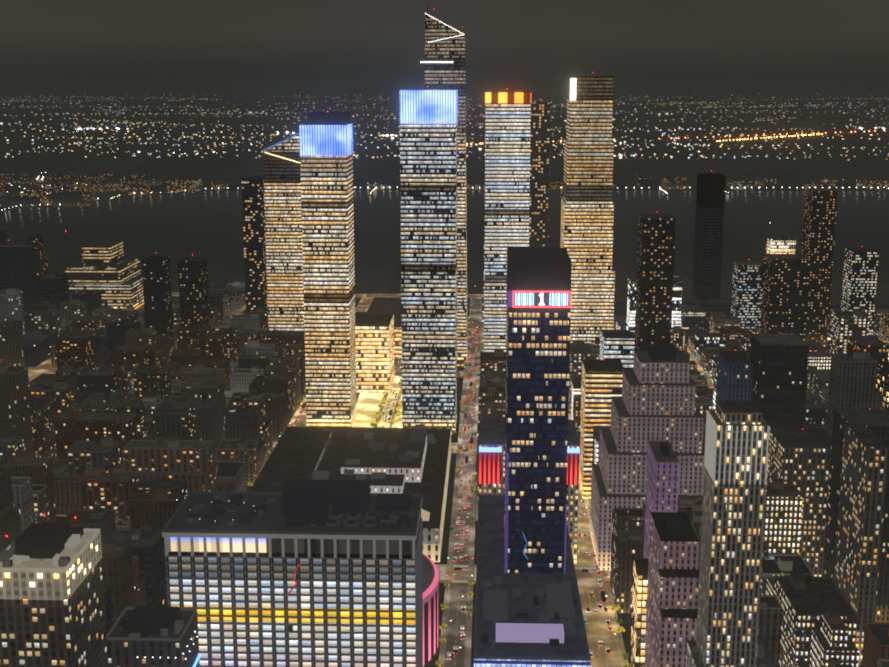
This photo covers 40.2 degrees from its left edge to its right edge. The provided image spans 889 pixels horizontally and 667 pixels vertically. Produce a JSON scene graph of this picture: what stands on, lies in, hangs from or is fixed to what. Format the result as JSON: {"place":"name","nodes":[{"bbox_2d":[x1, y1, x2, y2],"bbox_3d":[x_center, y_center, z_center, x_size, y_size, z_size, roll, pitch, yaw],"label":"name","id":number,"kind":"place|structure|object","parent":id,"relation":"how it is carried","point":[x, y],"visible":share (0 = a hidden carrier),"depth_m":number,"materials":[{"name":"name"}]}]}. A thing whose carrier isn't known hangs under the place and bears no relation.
{"place":"outdoors","nodes":[
{"label":"outdoors","id":0,"kind":"place"},
{"bbox_2d":[142,256,173,353],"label":"high-rise building","id":1,"kind":"structure","parent":0,"point":[156,273],"depth_m":1378.16,"materials":[{"name":"black concrete"}]},
{"bbox_2d":[0,80,888,666],"bbox_3d":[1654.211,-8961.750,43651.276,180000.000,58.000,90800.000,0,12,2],"label":"ground","id":2,"kind":"structure","parent":0,"point":[376,160],"depth_m":6172.58,"materials":[{"name":"black"}]},
{"bbox_2d":[0,523,108,666],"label":"high-rise building","id":3,"kind":"structure","parent":2,"relation":"on","point":[52,607],"depth_m":446.87,"materials":[{"name":"concrete"}]},
{"bbox_2d":[65,241,143,309],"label":"terraced building","id":4,"kind":"structure","parent":2,"relation":"on","point":[110,272],"depth_m":1663.71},
{"bbox_2d":[178,257,209,327],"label":"high-rise building","id":5,"kind":"structure","parent":2,"relation":"on","point":[193,291],"depth_m":1385.63,"materials":[{"name":"black concrete"}]},
{"bbox_2d":[241,175,267,314],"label":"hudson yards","id":6,"kind":"structure","parent":2,"relation":"on","point":[253,205],"depth_m":1512.27,"materials":[{"name":"black glass"}]},
{"bbox_2d":[263,133,304,330],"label":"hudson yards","id":7,"kind":"structure","parent":2,"relation":"on","point":[283,217],"depth_m":1350.81,"materials":[{"name":"beige glass"}]},
{"bbox_2d":[162,479,422,666],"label":"office building","id":8,"kind":"structure","parent":2,"relation":"on","point":[311,573],"depth_m":536.93,"materials":[{"name":"grey glass"}]},
{"bbox_2d":[299,112,356,426],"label":"skyscraper","id":9,"kind":"structure","parent":2,"relation":"on","point":[326,150],"depth_m":1095.12,"materials":[{"name":"beige glass"}]},
{"bbox_2d":[249,424,450,561],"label":"low-rise building","id":10,"kind":"structure","parent":2,"relation":"on","point":[415,459],"depth_m":936.42,"materials":[{"name":"concrete"}]},
{"bbox_2d":[28,293,712,666],"bbox_3d":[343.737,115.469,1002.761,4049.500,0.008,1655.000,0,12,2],"label":"street","id":11,"kind":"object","parent":2,"relation":"on","point":[368,403],"visible":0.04,"depth_m":847.21,"materials":[{"name":"grey asphalt"}]},
{"bbox_2d":[273,300,707,666],"bbox_3d":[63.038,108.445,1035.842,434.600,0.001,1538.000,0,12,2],"label":"road markings","id":12,"kind":"object","parent":11,"relation":"on","point":[475,569],"visible":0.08,"depth_m":796.45,"materials":[{"name":"white paint"}]},
{"bbox_2d":[28,292,713,666],"bbox_3d":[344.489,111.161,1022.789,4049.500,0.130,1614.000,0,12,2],"label":"pavements","id":13,"kind":"structure","parent":2,"relation":"on","point":[470,598],"depth_m":902.47,"materials":[{"name":"grey concrete"}]},
{"bbox_2d":[107,607,199,666],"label":"building","id":14,"kind":"structure","parent":13,"relation":"on","point":[149,633],"depth_m":508.81,"materials":[{"name":"concrete"}]},
{"bbox_2d":[247,322,713,666],"bbox_3d":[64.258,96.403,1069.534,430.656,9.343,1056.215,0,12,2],"label":"street trees","id":15,"kind":"object","parent":13,"relation":"on","point":[469,603],"visible":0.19,"depth_m":977.61,"materials":[{"name":"green plant"}]},
{"bbox_2d":[273,285,886,647],"bbox_3d":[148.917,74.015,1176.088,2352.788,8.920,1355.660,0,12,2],"label":"street lamps","id":16,"kind":"object","parent":13,"relation":"on","point":[476,448],"visible":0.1,"depth_m":1147.61,"materials":[{"name":"metal"}]},
{"bbox_2d":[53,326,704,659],"bbox_3d":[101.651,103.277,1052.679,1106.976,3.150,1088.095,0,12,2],"label":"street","id":17,"kind":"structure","parent":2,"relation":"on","point":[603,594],"depth_m":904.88,"materials":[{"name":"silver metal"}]},
{"bbox_2d":[399,89,457,434],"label":"skyscraper","id":18,"kind":"structure","parent":2,"relation":"on","point":[428,148],"depth_m":1077.51,"materials":[{"name":"grey glass"}]},
{"bbox_2d":[422,553,438,665],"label":"arena","id":19,"kind":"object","parent":2,"relation":"on","point":[430,607],"visible":0.21,"depth_m":683.10},
{"bbox_2d":[6,86,866,658],"bbox_3d":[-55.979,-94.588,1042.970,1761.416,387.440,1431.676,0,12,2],"label":"city roof lights","id":20,"kind":"object","parent":2,"relation":"on","point":[244,398],"visible":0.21,"depth_m":771.63},
{"bbox_2d":[420,5,467,366],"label":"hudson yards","id":21,"kind":"structure","parent":2,"relation":"on","point":[445,67],"depth_m":1310.89,"materials":[{"name":"grey glass"}]},
{"bbox_2d":[0,173,888,666],"bbox_3d":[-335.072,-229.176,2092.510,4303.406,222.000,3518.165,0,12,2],"label":"city blocks","id":22,"kind":"structure","parent":2,"relation":"on","point":[144,449],"depth_m":995.36,"materials":[{"name":"black concrete"}]},
{"bbox_2d":[0,92,888,231],"bbox_3d":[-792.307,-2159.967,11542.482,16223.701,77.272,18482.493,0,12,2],"label":"city lights","id":23,"kind":"object","parent":2,"relation":"on","point":[386,135],"visible":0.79,"depth_m":6191.82},
{"bbox_2d":[484,92,530,351],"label":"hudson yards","id":24,"kind":"structure","parent":2,"relation":"on","point":[507,149],"depth_m":1332.20,"materials":[{"name":"grey glass"}]},
{"bbox_2d":[479,419,579,563],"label":"building","id":25,"kind":"structure","parent":2,"relation":"on","point":[491,456],"depth_m":806.50,"materials":[{"name":"stone"}]},
{"bbox_2d":[474,247,590,666],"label":"skyscraper","id":26,"kind":"structure","parent":2,"relation":"on","point":[528,610],"depth_m":627.81,"materials":[{"name":"black glass"}]},
{"bbox_2d":[529,102,550,247],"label":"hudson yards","id":27,"kind":"structure","parent":2,"relation":"on","point":[540,125],"depth_m":1480.16,"materials":[{"name":"glass"}]},
{"bbox_2d":[560,76,614,344],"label":"skyscraper","id":28,"kind":"structure","parent":2,"relation":"on","point":[587,214],"depth_m":1329.08,"materials":[{"name":"beige glass"}]},
{"bbox_2d":[579,360,623,499],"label":"office building","id":29,"kind":"structure","parent":2,"relation":"on","point":[601,384],"depth_m":926.50,"materials":[{"name":"beige concrete"}]},
{"bbox_2d":[600,330,634,368],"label":"office building","id":30,"kind":"structure","parent":2,"relation":"on","point":[616,344],"depth_m":1022.96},
{"bbox_2d":[590,344,704,570],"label":"stepped building","id":31,"kind":"structure","parent":2,"relation":"on","point":[656,401],"depth_m":799.55,"materials":[{"name":"concrete"}]},
{"bbox_2d":[634,215,675,350],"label":"high-rise building","id":32,"kind":"structure","parent":2,"relation":"on","point":[655,276],"depth_m":1201.59,"materials":[{"name":"black concrete"}]},
{"bbox_2d":[643,441,678,557],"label":"high-rise building","id":33,"kind":"structure","parent":2,"relation":"on","point":[662,478],"depth_m":677.60,"materials":[{"name":"concrete"}]},
{"bbox_2d":[644,512,699,666],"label":"high-rise building","id":34,"kind":"structure","parent":2,"relation":"on","point":[672,597],"depth_m":581.41,"materials":[{"name":"concrete"}]},
{"bbox_2d":[692,173,725,299],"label":"skyscraper","id":35,"kind":"structure","parent":2,"relation":"on","point":[709,217],"depth_m":1611.19,"materials":[{"name":"black glass"}]},
{"bbox_2d":[716,351,752,400],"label":"high-rise building","id":36,"kind":"structure","parent":2,"relation":"on","point":[734,375],"depth_m":862.21,"materials":[{"name":"blue glass"}]},
{"bbox_2d":[731,261,762,330],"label":"high-rise building","id":37,"kind":"structure","parent":2,"relation":"on","point":[747,279],"depth_m":1502.96,"materials":[{"name":"grey glass"}]},
{"bbox_2d":[750,334,808,426],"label":"dark tower","id":38,"kind":"structure","parent":2,"relation":"on","point":[779,378],"depth_m":917.04,"materials":[{"name":"black concrete"}]},
{"bbox_2d":[760,254,810,339],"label":"high-rise building","id":39,"kind":"structure","parent":2,"relation":"on","point":[785,290],"depth_m":1381.19,"materials":[{"name":"black concrete"}]},
{"bbox_2d":[767,426,831,575],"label":"building","id":40,"kind":"structure","parent":2,"relation":"on","point":[799,458],"depth_m":758.01,"materials":[{"name":"grey concrete"}]},
{"bbox_2d":[802,188,837,346],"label":"skyscraper","id":41,"kind":"structure","parent":2,"relation":"on","point":[819,221],"depth_m":1451.01,"materials":[{"name":"black glass"}]},
{"bbox_2d":[822,408,888,622],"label":"skyscraper","id":42,"kind":"structure","parent":2,"relation":"on","point":[875,421],"depth_m":724.32,"materials":[{"name":"black concrete"}]},
{"bbox_2d":[834,423,888,664],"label":"high-rise building","id":43,"kind":"structure","parent":2,"relation":"on","point":[861,503],"depth_m":668.59,"materials":[{"name":"grey concrete"}]},
{"bbox_2d":[847,335,888,361],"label":"building","id":44,"kind":"structure","parent":2,"relation":"on","point":[875,348],"depth_m":909.61,"materials":[{"name":"black concrete"}]},
{"bbox_2d":[0,190,888,292],"bbox_3d":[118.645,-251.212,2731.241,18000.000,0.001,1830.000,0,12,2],"label":"river","id":45,"kind":"structure","parent":0,"point":[178,228],"depth_m":2627.08,"materials":[{"name":"liquid"}]},
{"bbox_2d":[170,261,883,292],"bbox_3d":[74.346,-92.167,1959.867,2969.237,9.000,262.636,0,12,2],"label":"hudson piers","id":46,"kind":"structure","parent":45,"relation":"on","point":[228,274],"depth_m":1949.91,"materials":[{"name":"black concrete"}]},
{"bbox_2d":[0,0,888,79],"label":"sky","id":47,"kind":"structure","parent":0,"point":[40,39],"materials":[{"name":"black"}]},
{"bbox_2d":[686,400,776,666],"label":"skyscraper","id":48,"kind":"structure","parent":0,"point":[735,481],"depth_m":531.55,"materials":[{"name":"concrete"}]},
{"bbox_2d":[841,249,878,335],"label":"high-rise building","id":49,"kind":"structure","parent":0,"point":[859,278],"depth_m":1415.30,"materials":[{"name":"grey glass"}]}
]}

